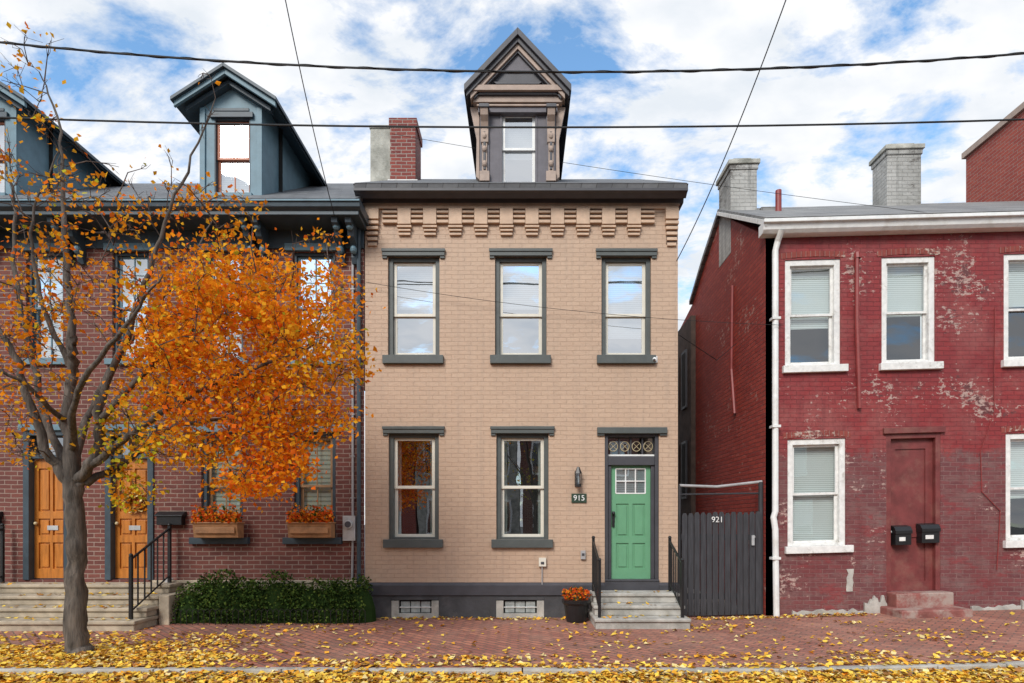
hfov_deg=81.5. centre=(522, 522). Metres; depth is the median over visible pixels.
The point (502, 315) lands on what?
window sash
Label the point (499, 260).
window frame
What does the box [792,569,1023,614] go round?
broken render
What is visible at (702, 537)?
wooden gate
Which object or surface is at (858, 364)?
wall pipes
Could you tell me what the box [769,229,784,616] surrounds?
rain downspout
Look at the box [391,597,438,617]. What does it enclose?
basement window
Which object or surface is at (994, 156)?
brick building
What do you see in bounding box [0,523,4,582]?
stoop railing
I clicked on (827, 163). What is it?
sky
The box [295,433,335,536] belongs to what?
window frame
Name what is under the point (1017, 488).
window sash
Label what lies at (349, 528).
electric meter
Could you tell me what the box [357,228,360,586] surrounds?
downspout
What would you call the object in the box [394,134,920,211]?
service cable
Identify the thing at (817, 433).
brick lintel
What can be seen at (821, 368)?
sill
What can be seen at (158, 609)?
stoop steps
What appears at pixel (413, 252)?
lintel and sill
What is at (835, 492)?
window sash
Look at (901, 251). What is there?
brick lintel
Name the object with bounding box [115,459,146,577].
door leaf
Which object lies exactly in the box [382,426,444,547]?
lintel and sill
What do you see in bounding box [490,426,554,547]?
lintel and sill
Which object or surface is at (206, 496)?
window frame
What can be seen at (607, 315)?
window sash
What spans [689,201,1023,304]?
roof
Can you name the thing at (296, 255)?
window frame
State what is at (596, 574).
handrail
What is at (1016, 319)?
window blind
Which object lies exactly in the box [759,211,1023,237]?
gutter
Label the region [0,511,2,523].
mailbox
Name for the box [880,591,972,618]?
door steps
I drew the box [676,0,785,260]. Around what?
service cable
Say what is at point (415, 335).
window pane
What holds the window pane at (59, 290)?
in the brown brick rowhouse
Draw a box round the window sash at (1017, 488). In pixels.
[1010,439,1023,536]
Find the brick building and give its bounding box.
[961,102,1023,201]
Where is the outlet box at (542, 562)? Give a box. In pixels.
[539,558,545,584]
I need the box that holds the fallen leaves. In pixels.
[0,582,1023,682]
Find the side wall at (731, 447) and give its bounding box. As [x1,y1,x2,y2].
[681,219,774,615]
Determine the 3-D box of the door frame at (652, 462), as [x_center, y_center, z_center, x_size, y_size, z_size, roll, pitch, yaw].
[1.841,-0.303,10.070,1.172,2.584,0.260,0,0,0]
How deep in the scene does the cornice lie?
9.76 m
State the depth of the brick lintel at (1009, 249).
9.99 m
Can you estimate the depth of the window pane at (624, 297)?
10.12 m
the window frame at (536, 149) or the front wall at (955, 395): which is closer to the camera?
the front wall at (955, 395)
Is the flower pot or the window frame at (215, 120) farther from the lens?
the window frame at (215, 120)
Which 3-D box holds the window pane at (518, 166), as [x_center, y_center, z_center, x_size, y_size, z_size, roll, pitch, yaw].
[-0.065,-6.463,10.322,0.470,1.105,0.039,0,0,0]
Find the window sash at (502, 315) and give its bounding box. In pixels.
[500,263,541,354]
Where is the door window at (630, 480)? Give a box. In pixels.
[615,468,645,493]
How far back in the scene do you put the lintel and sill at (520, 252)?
9.94 m
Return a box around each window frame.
[0,119,5,192]
[29,253,62,352]
[114,253,148,353]
[203,433,242,521]
[208,253,242,357]
[214,119,249,191]
[294,253,334,357]
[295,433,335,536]
[389,257,439,354]
[389,434,438,538]
[495,257,545,354]
[496,434,547,538]
[500,115,537,181]
[601,257,649,354]
[785,259,839,364]
[788,438,844,545]
[882,257,933,362]
[1004,254,1023,359]
[1006,433,1023,540]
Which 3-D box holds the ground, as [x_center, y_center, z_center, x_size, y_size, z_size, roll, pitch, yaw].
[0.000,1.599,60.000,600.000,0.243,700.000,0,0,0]
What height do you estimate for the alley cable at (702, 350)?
0.410 m
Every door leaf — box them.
[33,459,62,577]
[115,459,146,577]
[611,466,649,578]
[891,438,931,590]
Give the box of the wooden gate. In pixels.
[678,480,762,615]
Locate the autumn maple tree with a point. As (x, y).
(176, 343)
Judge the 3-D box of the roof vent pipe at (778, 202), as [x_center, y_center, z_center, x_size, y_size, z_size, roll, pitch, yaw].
[4.825,-5.977,11.200,0.109,0.560,0.109,0,0,0]
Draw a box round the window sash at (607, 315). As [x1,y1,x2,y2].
[605,263,644,354]
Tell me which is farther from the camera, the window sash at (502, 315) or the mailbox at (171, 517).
the window sash at (502, 315)
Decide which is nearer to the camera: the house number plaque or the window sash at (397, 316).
the house number plaque
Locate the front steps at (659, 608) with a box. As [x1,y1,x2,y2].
[588,590,690,628]
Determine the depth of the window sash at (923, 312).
10.07 m
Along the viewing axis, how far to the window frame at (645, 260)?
10.05 m
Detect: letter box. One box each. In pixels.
[891,525,912,544]
[916,523,940,542]
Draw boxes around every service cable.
[285,0,334,215]
[367,282,771,324]
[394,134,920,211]
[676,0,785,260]
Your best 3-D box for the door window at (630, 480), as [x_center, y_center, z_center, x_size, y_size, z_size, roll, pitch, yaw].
[1.841,-0.703,10.127,0.520,0.436,0.025,0,0,0]
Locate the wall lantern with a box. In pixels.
[574,467,581,486]
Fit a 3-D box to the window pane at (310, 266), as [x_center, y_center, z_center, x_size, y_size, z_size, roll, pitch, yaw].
[-3.511,-3.643,10.132,0.534,1.670,0.037,0,0,0]
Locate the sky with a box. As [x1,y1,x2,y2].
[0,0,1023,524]
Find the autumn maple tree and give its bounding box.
[0,21,385,654]
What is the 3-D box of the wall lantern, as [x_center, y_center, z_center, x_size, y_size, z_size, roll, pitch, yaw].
[0.929,-0.758,9.914,0.126,0.330,0.173,0,0,0]
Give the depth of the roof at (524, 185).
9.67 m
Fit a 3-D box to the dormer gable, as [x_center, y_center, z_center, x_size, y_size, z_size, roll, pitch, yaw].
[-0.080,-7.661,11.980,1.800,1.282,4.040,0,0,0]
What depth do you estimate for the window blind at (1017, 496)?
10.18 m
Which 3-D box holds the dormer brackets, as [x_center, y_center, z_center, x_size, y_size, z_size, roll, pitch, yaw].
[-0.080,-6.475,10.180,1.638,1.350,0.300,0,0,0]
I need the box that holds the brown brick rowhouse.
[0,63,368,593]
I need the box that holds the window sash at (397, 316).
[394,263,435,354]
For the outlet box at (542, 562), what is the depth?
9.94 m
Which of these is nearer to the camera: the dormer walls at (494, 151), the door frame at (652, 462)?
the door frame at (652, 462)
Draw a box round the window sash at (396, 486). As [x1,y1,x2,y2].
[394,438,434,536]
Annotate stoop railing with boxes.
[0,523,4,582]
[128,523,171,619]
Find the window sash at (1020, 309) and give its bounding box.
[1008,261,1023,357]
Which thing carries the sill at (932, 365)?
attached to the front wall at (955, 395)
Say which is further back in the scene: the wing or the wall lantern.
the wing
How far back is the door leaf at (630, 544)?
10.12 m
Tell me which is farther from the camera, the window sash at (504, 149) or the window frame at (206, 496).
the window sash at (504, 149)
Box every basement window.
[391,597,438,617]
[496,597,543,617]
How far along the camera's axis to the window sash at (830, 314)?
10.07 m
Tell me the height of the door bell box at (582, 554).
0.143 m
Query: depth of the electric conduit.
9.96 m
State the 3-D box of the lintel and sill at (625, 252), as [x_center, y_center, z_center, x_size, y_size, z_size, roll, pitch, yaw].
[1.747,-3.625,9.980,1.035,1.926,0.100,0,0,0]
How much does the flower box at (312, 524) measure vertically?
0.663 m
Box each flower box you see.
[190,500,244,537]
[286,498,335,537]
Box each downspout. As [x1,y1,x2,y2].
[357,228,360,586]
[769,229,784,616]
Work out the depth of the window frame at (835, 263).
10.02 m
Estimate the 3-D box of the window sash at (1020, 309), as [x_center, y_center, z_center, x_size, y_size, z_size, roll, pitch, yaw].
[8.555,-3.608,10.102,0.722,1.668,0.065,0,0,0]
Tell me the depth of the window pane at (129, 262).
10.11 m
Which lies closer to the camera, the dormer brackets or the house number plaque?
the house number plaque
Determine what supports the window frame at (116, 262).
in the brown brick rowhouse
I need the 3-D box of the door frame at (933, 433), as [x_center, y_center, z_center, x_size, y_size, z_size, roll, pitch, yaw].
[6.577,-0.223,10.075,1.032,2.774,0.250,0,0,0]
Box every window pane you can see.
[0,125,4,191]
[37,259,62,357]
[122,259,147,357]
[215,259,240,357]
[220,125,248,191]
[301,259,331,357]
[397,266,432,352]
[503,266,538,352]
[505,118,531,181]
[608,266,641,352]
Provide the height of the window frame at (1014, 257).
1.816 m
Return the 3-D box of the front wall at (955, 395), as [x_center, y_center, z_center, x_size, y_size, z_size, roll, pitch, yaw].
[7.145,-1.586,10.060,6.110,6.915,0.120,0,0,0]
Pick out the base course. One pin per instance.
(468, 599)
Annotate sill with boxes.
[381,248,444,363]
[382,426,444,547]
[489,248,552,363]
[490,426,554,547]
[596,248,657,363]
[782,364,848,373]
[785,545,853,553]
[879,361,943,370]
[1001,359,1023,367]
[1003,540,1023,547]
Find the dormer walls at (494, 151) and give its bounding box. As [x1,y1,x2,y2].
[489,115,545,181]
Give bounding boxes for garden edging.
[175,609,365,624]
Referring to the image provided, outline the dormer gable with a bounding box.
[464,27,570,179]
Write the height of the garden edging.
0.254 m
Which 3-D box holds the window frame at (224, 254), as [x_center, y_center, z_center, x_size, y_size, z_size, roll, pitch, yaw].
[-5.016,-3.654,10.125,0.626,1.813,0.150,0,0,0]
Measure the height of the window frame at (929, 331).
1.815 m
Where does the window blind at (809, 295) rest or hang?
attached to the front wall at (955, 395)
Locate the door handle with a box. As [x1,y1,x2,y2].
[612,511,614,526]
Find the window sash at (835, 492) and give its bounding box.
[793,444,837,542]
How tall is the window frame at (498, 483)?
1.791 m
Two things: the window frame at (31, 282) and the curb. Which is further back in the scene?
the window frame at (31, 282)
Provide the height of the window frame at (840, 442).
1.828 m
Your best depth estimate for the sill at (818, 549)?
9.93 m
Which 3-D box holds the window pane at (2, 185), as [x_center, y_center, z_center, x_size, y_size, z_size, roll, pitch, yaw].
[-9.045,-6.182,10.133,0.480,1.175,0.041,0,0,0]
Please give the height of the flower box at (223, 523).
0.625 m
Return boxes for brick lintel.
[780,251,844,258]
[783,430,849,438]
[877,248,939,256]
[999,245,1023,252]
[1001,425,1023,432]
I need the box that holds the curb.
[0,661,1023,680]
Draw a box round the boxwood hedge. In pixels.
[170,569,375,624]
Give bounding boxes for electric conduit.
[350,254,354,578]
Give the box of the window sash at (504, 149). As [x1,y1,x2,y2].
[502,117,534,181]
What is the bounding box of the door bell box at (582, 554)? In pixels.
[581,550,584,558]
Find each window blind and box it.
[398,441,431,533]
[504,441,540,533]
[790,269,828,362]
[793,447,833,540]
[886,266,921,359]
[1008,264,1023,356]
[1010,442,1023,534]
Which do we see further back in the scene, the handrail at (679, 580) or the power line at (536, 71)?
the handrail at (679, 580)
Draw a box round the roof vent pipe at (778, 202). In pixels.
[775,189,781,210]
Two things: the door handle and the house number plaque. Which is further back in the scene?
the door handle
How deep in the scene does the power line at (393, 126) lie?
7.59 m
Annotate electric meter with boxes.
[343,516,355,540]
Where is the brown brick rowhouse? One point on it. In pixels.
(275, 167)
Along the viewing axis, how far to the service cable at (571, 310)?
9.87 m
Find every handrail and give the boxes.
[592,536,600,617]
[668,536,683,617]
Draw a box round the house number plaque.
[571,494,586,502]
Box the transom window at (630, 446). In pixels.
[608,437,653,455]
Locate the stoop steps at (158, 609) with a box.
[0,582,187,630]
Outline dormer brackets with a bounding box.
[470,103,564,181]
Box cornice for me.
[353,183,687,210]
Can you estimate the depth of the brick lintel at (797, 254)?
9.99 m
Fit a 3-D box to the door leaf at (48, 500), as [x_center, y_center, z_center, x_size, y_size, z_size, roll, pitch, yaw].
[-7.995,-0.065,10.087,0.580,2.024,0.127,0,0,0]
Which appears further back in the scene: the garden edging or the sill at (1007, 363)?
the sill at (1007, 363)
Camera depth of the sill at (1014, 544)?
9.93 m
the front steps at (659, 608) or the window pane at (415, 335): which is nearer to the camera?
the front steps at (659, 608)
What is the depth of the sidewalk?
7.98 m
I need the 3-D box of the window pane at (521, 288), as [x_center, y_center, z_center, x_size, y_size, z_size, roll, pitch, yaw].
[-0.028,-3.627,10.133,0.608,1.475,0.037,0,0,0]
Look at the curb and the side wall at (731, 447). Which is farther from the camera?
the side wall at (731, 447)
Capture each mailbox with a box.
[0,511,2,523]
[154,511,186,524]
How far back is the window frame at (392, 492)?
10.05 m
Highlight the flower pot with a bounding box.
[562,586,590,622]
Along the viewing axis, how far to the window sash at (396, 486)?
10.10 m
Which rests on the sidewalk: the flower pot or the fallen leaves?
the flower pot
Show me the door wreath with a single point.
(134, 507)
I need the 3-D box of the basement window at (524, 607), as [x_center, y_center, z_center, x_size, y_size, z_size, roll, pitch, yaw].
[-0.038,1.437,10.043,0.802,0.365,0.155,0,0,0]
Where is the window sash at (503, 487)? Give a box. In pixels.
[501,438,543,536]
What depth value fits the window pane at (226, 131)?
10.12 m
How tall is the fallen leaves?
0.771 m
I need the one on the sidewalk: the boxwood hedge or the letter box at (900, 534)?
the boxwood hedge
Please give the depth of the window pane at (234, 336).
10.15 m
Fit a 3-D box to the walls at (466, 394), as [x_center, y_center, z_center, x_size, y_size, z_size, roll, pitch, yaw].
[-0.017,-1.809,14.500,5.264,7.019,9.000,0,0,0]
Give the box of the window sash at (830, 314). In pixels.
[790,266,832,363]
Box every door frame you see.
[597,427,666,580]
[883,426,945,591]
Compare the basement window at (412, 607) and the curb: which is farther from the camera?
the basement window at (412, 607)
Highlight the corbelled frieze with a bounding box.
[365,205,678,245]
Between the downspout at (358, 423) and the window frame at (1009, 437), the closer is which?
the downspout at (358, 423)
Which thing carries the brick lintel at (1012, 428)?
attached to the front wall at (955, 395)
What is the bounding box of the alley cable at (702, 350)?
[678,334,734,359]
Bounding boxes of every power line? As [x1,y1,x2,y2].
[0,41,1023,73]
[0,116,1023,127]
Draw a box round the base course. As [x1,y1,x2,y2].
[364,581,674,617]
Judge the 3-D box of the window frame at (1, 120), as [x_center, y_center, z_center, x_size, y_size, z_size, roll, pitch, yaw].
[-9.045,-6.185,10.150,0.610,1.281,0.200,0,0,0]
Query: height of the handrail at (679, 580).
1.230 m
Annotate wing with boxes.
[678,315,695,587]
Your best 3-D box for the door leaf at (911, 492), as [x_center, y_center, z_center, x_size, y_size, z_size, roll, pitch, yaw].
[6.577,-0.132,10.081,0.752,2.589,0.118,0,0,0]
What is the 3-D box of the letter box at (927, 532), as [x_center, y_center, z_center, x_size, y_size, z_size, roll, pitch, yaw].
[6.830,0.178,9.999,0.313,0.337,0.158,0,0,0]
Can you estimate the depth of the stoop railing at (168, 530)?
9.22 m
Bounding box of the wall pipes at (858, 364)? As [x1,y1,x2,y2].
[730,251,1000,569]
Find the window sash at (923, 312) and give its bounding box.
[886,264,926,360]
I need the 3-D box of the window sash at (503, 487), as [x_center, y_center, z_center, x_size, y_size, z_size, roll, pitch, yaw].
[0.000,-0.591,10.133,0.729,1.679,0.065,0,0,0]
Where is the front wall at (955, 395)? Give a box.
[766,231,1023,615]
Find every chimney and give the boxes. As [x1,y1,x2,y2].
[369,118,422,181]
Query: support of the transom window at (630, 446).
attached to the door frame at (652, 462)
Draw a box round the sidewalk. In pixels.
[0,588,1023,667]
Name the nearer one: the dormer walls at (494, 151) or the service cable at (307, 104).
the service cable at (307, 104)
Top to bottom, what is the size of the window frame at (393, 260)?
1.681 m
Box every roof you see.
[355,179,686,187]
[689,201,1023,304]
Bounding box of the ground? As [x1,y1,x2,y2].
[40,525,1023,682]
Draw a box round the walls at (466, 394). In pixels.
[365,210,677,581]
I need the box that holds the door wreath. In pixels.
[123,488,146,513]

